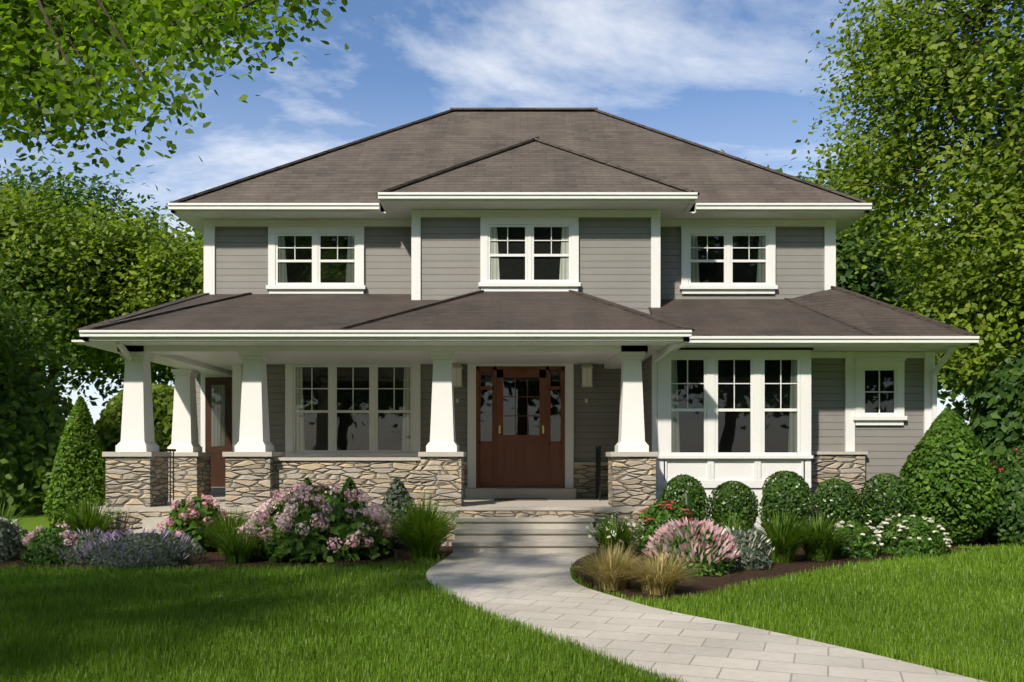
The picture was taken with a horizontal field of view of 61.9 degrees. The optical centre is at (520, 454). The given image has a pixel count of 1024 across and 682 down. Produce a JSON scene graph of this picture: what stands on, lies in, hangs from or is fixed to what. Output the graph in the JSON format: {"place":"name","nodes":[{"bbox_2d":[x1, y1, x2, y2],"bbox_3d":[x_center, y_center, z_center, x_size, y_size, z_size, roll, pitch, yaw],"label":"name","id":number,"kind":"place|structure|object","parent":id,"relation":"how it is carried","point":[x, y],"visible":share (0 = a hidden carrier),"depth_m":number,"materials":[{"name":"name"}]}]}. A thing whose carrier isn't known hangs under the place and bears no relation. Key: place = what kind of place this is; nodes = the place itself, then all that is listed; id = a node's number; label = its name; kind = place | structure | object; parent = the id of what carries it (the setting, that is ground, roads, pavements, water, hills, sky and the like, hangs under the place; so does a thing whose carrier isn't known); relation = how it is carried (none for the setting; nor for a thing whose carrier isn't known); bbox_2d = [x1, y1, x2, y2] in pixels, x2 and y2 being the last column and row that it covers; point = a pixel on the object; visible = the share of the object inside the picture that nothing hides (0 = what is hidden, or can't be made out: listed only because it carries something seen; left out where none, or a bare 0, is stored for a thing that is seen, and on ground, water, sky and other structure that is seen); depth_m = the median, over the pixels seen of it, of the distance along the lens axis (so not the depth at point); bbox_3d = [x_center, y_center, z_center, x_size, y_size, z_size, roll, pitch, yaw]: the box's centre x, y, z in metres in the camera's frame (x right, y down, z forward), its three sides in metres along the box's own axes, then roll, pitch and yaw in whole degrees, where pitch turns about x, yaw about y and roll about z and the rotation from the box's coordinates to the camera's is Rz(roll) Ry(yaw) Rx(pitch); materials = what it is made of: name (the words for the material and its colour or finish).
{"place":"outdoors","nodes":[
{"label":"outdoors","id":0,"kind":"place"},
{"bbox_2d":[0,0,370,180],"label":"tree bough","id":1,"kind":"object","parent":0,"point":[79,29],"visible":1,"depth_m":4.96,"materials":[{"name":"green plant"}]},
{"bbox_2d":[0,514,1023,681],"bbox_3d":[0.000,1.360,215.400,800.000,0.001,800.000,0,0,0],"label":"lawn","id":2,"kind":"structure","parent":0,"point":[36,521],"depth_m":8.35,"materials":[{"name":"green plant"}]},
{"bbox_2d":[0,249,90,400],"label":"tree","id":3,"kind":"object","parent":2,"relation":"on","point":[6,346],"visible":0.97,"depth_m":19.44,"materials":[{"name":"green plant"}]},
{"bbox_2d":[11,350,80,384],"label":"tree","id":4,"kind":"object","parent":2,"relation":"on","point":[48,374],"depth_m":55.28,"materials":[{"name":"green plant"}]},
{"bbox_2d":[0,356,105,515],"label":"shrub","id":5,"kind":"object","parent":2,"relation":"on","point":[33,420],"visible":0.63,"depth_m":19.13,"materials":[{"name":"green plant"}]},
{"bbox_2d":[42,396,105,530],"bbox_3d":[-7.385,0.180,14.403,1.178,2.360,1.267,0,0,-25],"label":"cone shrub","id":6,"kind":"object","parent":2,"relation":"on","point":[79,467],"visible":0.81,"depth_m":14.11,"materials":[{"name":"green plant"}]},
{"bbox_2d":[0,155,173,374],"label":"tree","id":7,"kind":"object","parent":2,"relation":"on","point":[26,234],"visible":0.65,"depth_m":25.71,"materials":[{"name":"green plant"}]},
{"bbox_2d":[16,181,158,400],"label":"tree","id":8,"kind":"object","parent":2,"relation":"on","point":[53,372],"visible":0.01,"depth_m":52.40,"materials":[{"name":"green plant"}]},
{"bbox_2d":[0,154,194,373],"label":"tree","id":9,"kind":"object","parent":2,"relation":"on","point":[35,180],"visible":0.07,"depth_m":39.26,"materials":[{"name":"green plant"}]},
{"bbox_2d":[3,202,203,382],"bbox_3d":[-11.745,-3.323,29.464,9.354,9.966,9.539,0,0,0],"label":"tree","id":10,"kind":"object","parent":2,"relation":"on","point":[184,280],"visible":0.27,"depth_m":26.86,"materials":[{"name":"green plant"}]},
{"bbox_2d":[36,195,199,406],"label":"tree","id":11,"kind":"object","parent":2,"relation":"on","point":[87,381],"visible":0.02,"depth_m":53.58,"materials":[{"name":"green plant"}]},
{"bbox_2d":[95,382,173,451],"bbox_3d":[-10.119,-0.358,24.435,5.043,3.436,5.031,0,0,0],"label":"shrub","id":12,"kind":"object","parent":2,"relation":"on","point":[108,424],"visible":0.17,"depth_m":23.12,"materials":[{"name":"green plant"}]},
{"bbox_2d":[70,229,203,388],"bbox_3d":[-13.492,-4.608,40.324,13.856,12.536,14.882,0,0,44],"label":"tree","id":13,"kind":"object","parent":2,"relation":"on","point":[156,368],"depth_m":38.66,"materials":[{"name":"green plant"}]},
{"bbox_2d":[92,220,203,391],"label":"tree","id":14,"kind":"object","parent":2,"relation":"on","point":[154,372],"depth_m":51.30,"materials":[{"name":"green plant"}]},
{"bbox_2d":[184,504,251,554],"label":"green grass","id":15,"kind":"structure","parent":2,"relation":"on","point":[228,520],"depth_m":11.49,"materials":[{"name":"green plant"}]},
{"bbox_2d":[203,518,270,563],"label":"green grass","id":16,"kind":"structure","parent":2,"relation":"on","point":[235,549],"depth_m":10.58,"materials":[{"name":"green plant"}]},
{"bbox_2d":[0,537,1018,600],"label":"mulch beds","id":17,"kind":"object","parent":2,"relation":"on","point":[801,562],"visible":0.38,"depth_m":10.41,"materials":[{"name":"brown soil"}]},
{"bbox_2d":[0,516,32,561],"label":"shrub","id":18,"kind":"object","parent":17,"relation":"on","point":[12,548],"visible":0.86,"depth_m":10.92,"materials":[{"name":"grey plant"}]},
{"bbox_2d":[0,501,45,527],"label":"daylily","id":19,"kind":"object","parent":17,"relation":"on","point":[5,515],"visible":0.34,"depth_m":11.92,"materials":[{"name":"green plant"}]},
{"bbox_2d":[21,523,78,564],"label":"flowering shrub","id":20,"kind":"object","parent":17,"relation":"on","point":[39,550],"visible":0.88,"depth_m":10.59,"materials":[{"name":"green plant"}]},
{"bbox_2d":[50,527,119,564],"bbox_3d":[-5.515,1.140,10.898,0.965,0.465,0.965,0,0,0],"label":"catmint","id":21,"kind":"object","parent":17,"relation":"on","point":[70,557],"visible":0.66,"depth_m":10.63,"materials":[{"name":"purple plant"}]},
{"bbox_2d":[41,492,129,536],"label":"ornamental grass","id":22,"kind":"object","parent":17,"relation":"on","point":[89,520],"depth_m":12.05,"materials":[{"name":"green plant"}]},
{"bbox_2d":[76,527,206,569],"bbox_3d":[-4.692,1.125,10.594,1.496,0.491,1.464,0,0,0],"label":"catmint","id":23,"kind":"object","parent":17,"relation":"on","point":[147,548],"visible":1,"depth_m":10.32,"materials":[{"name":"grey plant"}]},
{"bbox_2d":[156,494,226,552],"bbox_3d":[-4.640,0.970,12.081,0.980,0.824,0.954,0,0,26],"label":"flowering shrub","id":24,"kind":"object","parent":17,"relation":"on","point":[191,511],"visible":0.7,"depth_m":11.82,"materials":[{"name":"green plant"}]},
{"bbox_2d":[300,476,313,486],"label":"shrub","id":25,"kind":"object","parent":17,"relation":"on","point":[307,480],"visible":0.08,"depth_m":12.29,"materials":[{"name":"green plant"}]},
{"bbox_2d":[238,481,396,562],"bbox_3d":[-2.719,0.870,11.510,2.146,1.045,2.041,0,0,0],"label":"hydrangea","id":26,"kind":"object","parent":17,"relation":"on","point":[314,523],"visible":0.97,"depth_m":10.84,"materials":[{"name":"pink plant"}]},
{"bbox_2d":[341,476,360,495],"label":"shrub","id":27,"kind":"object","parent":17,"relation":"on","point":[349,483],"visible":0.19,"depth_m":12.27,"materials":[{"name":"green plant"}]},
{"bbox_2d":[378,476,416,548],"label":"small conical shrub","id":28,"kind":"object","parent":17,"relation":"on","point":[396,490],"visible":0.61,"depth_m":12.20,"materials":[{"name":"green plant"}]},
{"bbox_2d":[361,487,485,560],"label":"green grass","id":29,"kind":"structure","parent":17,"relation":"on","point":[424,534],"depth_m":10.83,"materials":[{"name":"green plant"}]},
{"bbox_2d":[555,539,653,590],"bbox_3d":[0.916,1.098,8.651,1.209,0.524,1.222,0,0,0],"label":"tan grass","id":30,"kind":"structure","parent":17,"relation":"on","point":[601,570],"depth_m":8.54,"materials":[{"name":"beige plant"}]},
{"bbox_2d":[580,512,647,556],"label":"flowering plant","id":31,"kind":"object","parent":17,"relation":"on","point":[613,533],"visible":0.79,"depth_m":11.17,"materials":[{"name":"green plant"}]},
{"bbox_2d":[610,548,710,595],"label":"tan grass","id":32,"kind":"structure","parent":17,"relation":"on","point":[662,578],"depth_m":8.25,"materials":[{"name":"beige plant"}]},
{"bbox_2d":[630,501,696,551],"bbox_3d":[2.060,1.002,12.097,1.020,0.717,0.950,0,0,0],"label":"sedum","id":33,"kind":"object","parent":17,"relation":"on","point":[659,514],"visible":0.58,"depth_m":11.91,"materials":[{"name":"green plant"}]},
{"bbox_2d":[656,474,708,522],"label":"boxwood","id":34,"kind":"object","parent":17,"relation":"on","point":[682,491],"visible":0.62,"depth_m":12.31,"materials":[{"name":"green plant"}]},
{"bbox_2d":[641,517,739,575],"bbox_3d":[1.957,1.038,9.909,1.126,0.657,1.158,0,0,0],"label":"flowering shrub","id":35,"kind":"object","parent":17,"relation":"on","point":[696,542],"visible":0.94,"depth_m":9.62,"materials":[{"name":"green plant"}]},
{"bbox_2d":[702,510,760,532],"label":"daylily","id":36,"kind":"object","parent":17,"relation":"on","point":[731,526],"visible":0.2,"depth_m":11.82,"materials":[{"name":"green plant"}]},
{"bbox_2d":[706,480,758,530],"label":"boxwood","id":37,"kind":"object","parent":17,"relation":"on","point":[737,497],"visible":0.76,"depth_m":12.42,"materials":[{"name":"green plant"}]},
{"bbox_2d":[719,526,775,569],"bbox_3d":[2.615,1.111,10.312,0.909,0.513,0.947,0,0,0],"label":"silver mound","id":38,"kind":"object","parent":17,"relation":"on","point":[751,554],"visible":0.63,"depth_m":10.05,"materials":[{"name":"grey plant"}]},
{"bbox_2d":[736,505,835,562],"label":"ornamental grass","id":39,"kind":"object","parent":17,"relation":"on","point":[786,542],"depth_m":10.65,"materials":[{"name":"green plant"}]},
{"bbox_2d":[758,470,814,530],"bbox_3d":[3.917,0.742,12.528,0.787,1.036,0.816,0,0,27],"label":"boxwood","id":40,"kind":"object","parent":17,"relation":"on","point":[786,491],"visible":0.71,"depth_m":12.31,"materials":[{"name":"green plant"}]},
{"bbox_2d":[795,511,858,560],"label":"ornamental grass","id":41,"kind":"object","parent":17,"relation":"on","point":[816,550],"depth_m":10.85,"materials":[{"name":"green plant"}]},
{"bbox_2d":[811,478,864,533],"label":"boxwood","id":42,"kind":"object","parent":17,"relation":"on","point":[834,497],"visible":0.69,"depth_m":12.40,"materials":[{"name":"green plant"}]},
{"bbox_2d":[832,520,884,557],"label":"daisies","id":43,"kind":"object","parent":17,"relation":"on","point":[863,545],"visible":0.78,"depth_m":11.22,"materials":[{"name":"green plant"}]},
{"bbox_2d":[858,473,919,536],"bbox_3d":[5.434,0.764,12.560,0.886,0.993,0.771,0,0,-32],"label":"boxwood","id":44,"kind":"object","parent":17,"relation":"on","point":[888,495],"visible":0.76,"depth_m":12.33,"materials":[{"name":"green plant"}]},
{"bbox_2d":[873,514,952,557],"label":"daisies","id":45,"kind":"object","parent":17,"relation":"on","point":[909,535],"visible":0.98,"depth_m":11.35,"materials":[{"name":"green plant"}]},
{"bbox_2d":[899,407,999,545],"bbox_3d":[6.423,0.314,12.931,1.361,2.092,1.539,0,0,0],"label":"cone shrub","id":46,"kind":"object","parent":17,"relation":"on","point":[946,473],"visible":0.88,"depth_m":12.48,"materials":[{"name":"green plant"}]},
{"bbox_2d":[981,444,1023,545],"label":"shrub","id":47,"kind":"object","parent":17,"relation":"on","point":[1007,525],"visible":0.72,"depth_m":12.89,"materials":[{"name":"green plant"}]},
{"bbox_2d":[71,108,979,552],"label":"house","id":48,"kind":"structure","parent":2,"relation":"on","point":[535,328],"depth_m":14.78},
{"bbox_2d":[426,552,986,681],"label":"walkway pavers","id":49,"kind":"object","parent":2,"relation":"on","point":[539,589],"visible":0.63,"depth_m":6.43,"materials":[{"name":"grey stone"}]},
{"bbox_2d":[766,139,963,315],"bbox_3d":[11.014,-5.315,34.811,14.042,13.949,14.026,0,0,0],"label":"tree","id":50,"kind":"object","parent":2,"relation":"on","point":[861,286],"visible":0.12,"depth_m":31.42,"materials":[{"name":"green plant"}]},
{"bbox_2d":[848,194,941,308],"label":"tree","id":51,"kind":"object","parent":2,"relation":"on","point":[896,297],"depth_m":45.18,"materials":[{"name":"green plant"}]},
{"bbox_2d":[778,0,1023,304],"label":"tree","id":52,"kind":"object","parent":2,"relation":"on","point":[958,92],"visible":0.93,"depth_m":21.26,"materials":[{"name":"green plant"}]},
{"bbox_2d":[855,132,1023,408],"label":"tree","id":53,"kind":"object","parent":2,"relation":"on","point":[985,299],"visible":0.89,"depth_m":17.40,"materials":[{"name":"green plant"}]},
{"bbox_2d":[889,190,1011,406],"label":"tree","id":54,"kind":"object","parent":2,"relation":"on","point":[953,395],"visible":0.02,"depth_m":47.42,"materials":[{"name":"green plant"}]},
{"bbox_2d":[926,221,1018,409],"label":"tree","id":55,"kind":"object","parent":2,"relation":"on","point":[964,390],"depth_m":51.19,"materials":[{"name":"green plant"}]},
{"bbox_2d":[922,32,1023,356],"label":"tree","id":56,"kind":"object","parent":2,"relation":"on","point":[986,181],"visible":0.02,"depth_m":27.85,"materials":[{"name":"green plant"}]},
{"bbox_2d":[953,347,1023,488],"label":"shrub","id":57,"kind":"object","parent":2,"relation":"on","point":[996,422],"visible":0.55,"depth_m":15.88,"materials":[{"name":"green plant"}]},
{"bbox_2d":[0,0,1023,424],"label":"sky","id":58,"kind":"structure","parent":0,"point":[729,76],"materials":[{"name":"blue"}]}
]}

